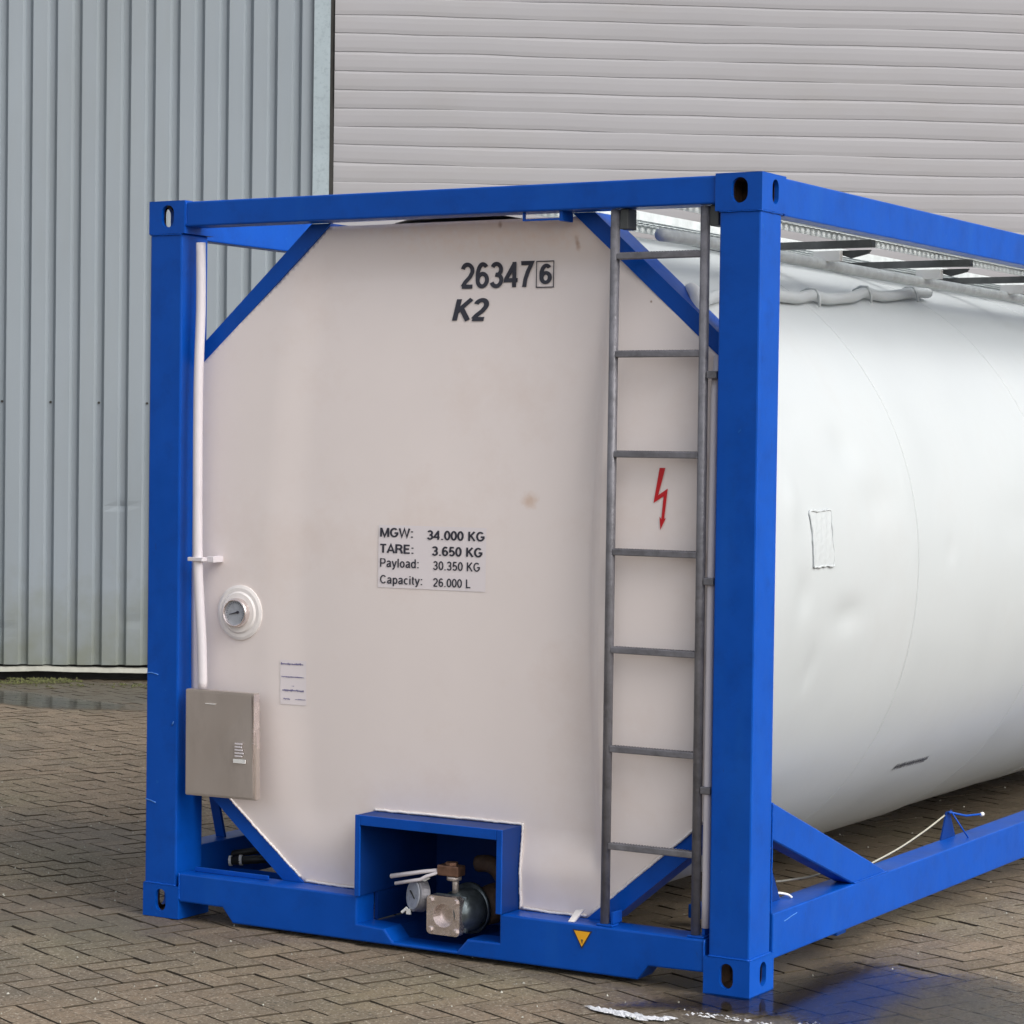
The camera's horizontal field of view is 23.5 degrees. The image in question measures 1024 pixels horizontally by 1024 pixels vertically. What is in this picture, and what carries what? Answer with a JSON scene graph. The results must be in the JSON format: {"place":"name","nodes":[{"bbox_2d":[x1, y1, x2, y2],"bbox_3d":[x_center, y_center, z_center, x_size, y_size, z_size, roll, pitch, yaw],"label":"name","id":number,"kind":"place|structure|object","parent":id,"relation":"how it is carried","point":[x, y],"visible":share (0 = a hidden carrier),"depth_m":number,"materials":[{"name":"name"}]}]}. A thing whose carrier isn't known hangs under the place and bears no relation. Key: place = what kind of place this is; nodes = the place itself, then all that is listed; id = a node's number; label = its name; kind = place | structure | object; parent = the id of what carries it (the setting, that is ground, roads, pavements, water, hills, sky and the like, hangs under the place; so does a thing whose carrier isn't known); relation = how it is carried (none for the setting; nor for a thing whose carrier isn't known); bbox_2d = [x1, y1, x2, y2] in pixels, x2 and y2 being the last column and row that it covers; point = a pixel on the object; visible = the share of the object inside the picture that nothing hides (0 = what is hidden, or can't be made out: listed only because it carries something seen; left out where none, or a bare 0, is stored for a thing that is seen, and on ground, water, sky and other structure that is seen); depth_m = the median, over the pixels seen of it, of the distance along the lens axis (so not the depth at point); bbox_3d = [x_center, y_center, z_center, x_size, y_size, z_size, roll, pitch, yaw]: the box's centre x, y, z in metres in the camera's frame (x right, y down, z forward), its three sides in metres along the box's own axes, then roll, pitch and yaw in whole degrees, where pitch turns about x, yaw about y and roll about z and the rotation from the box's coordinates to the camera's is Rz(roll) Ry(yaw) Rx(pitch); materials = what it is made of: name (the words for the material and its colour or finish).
{"place":"outdoors","nodes":[
{"label":"outdoors","id":0,"kind":"place"},
{"bbox_2d":[0,678,1023,1023],"bbox_3d":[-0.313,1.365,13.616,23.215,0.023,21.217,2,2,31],"label":"pavement","id":1,"kind":"structure","parent":0,"point":[92,933],"depth_m":8.43,"materials":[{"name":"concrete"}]},
{"bbox_2d":[0,690,135,709],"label":"puddle","id":2,"kind":"object","parent":1,"relation":"on","point":[39,700],"visible":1,"depth_m":16.18,"materials":[{"name":"liquid"}]},
{"bbox_2d":[0,677,146,687],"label":"moss","id":3,"kind":"object","parent":1,"relation":"on","point":[43,680],"visible":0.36,"depth_m":17.53,"materials":[{"name":"green plant"}]},
{"bbox_2d":[0,0,1023,678],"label":"warehouse","id":4,"kind":"structure","parent":1,"relation":"on","point":[116,116],"depth_m":17.86,"materials":[{"name":"grey paint"}]},
{"bbox_2d":[333,0,1023,276],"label":"roller door","id":5,"kind":"structure","parent":4,"relation":"in","point":[914,104],"depth_m":18.09,"materials":[{"name":"grey paint"}]},
{"bbox_2d":[143,171,1023,998],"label":"tank container","id":6,"kind":"object","parent":1,"relation":"on","point":[527,591],"visible":1,"depth_m":8.47,"materials":[{"name":"white metal"}]},
{"bbox_2d":[587,1005,816,1023],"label":"foam","id":7,"kind":"object","parent":1,"relation":"on","point":[636,1015],"visible":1,"depth_m":7.49,"materials":[{"name":"white"}]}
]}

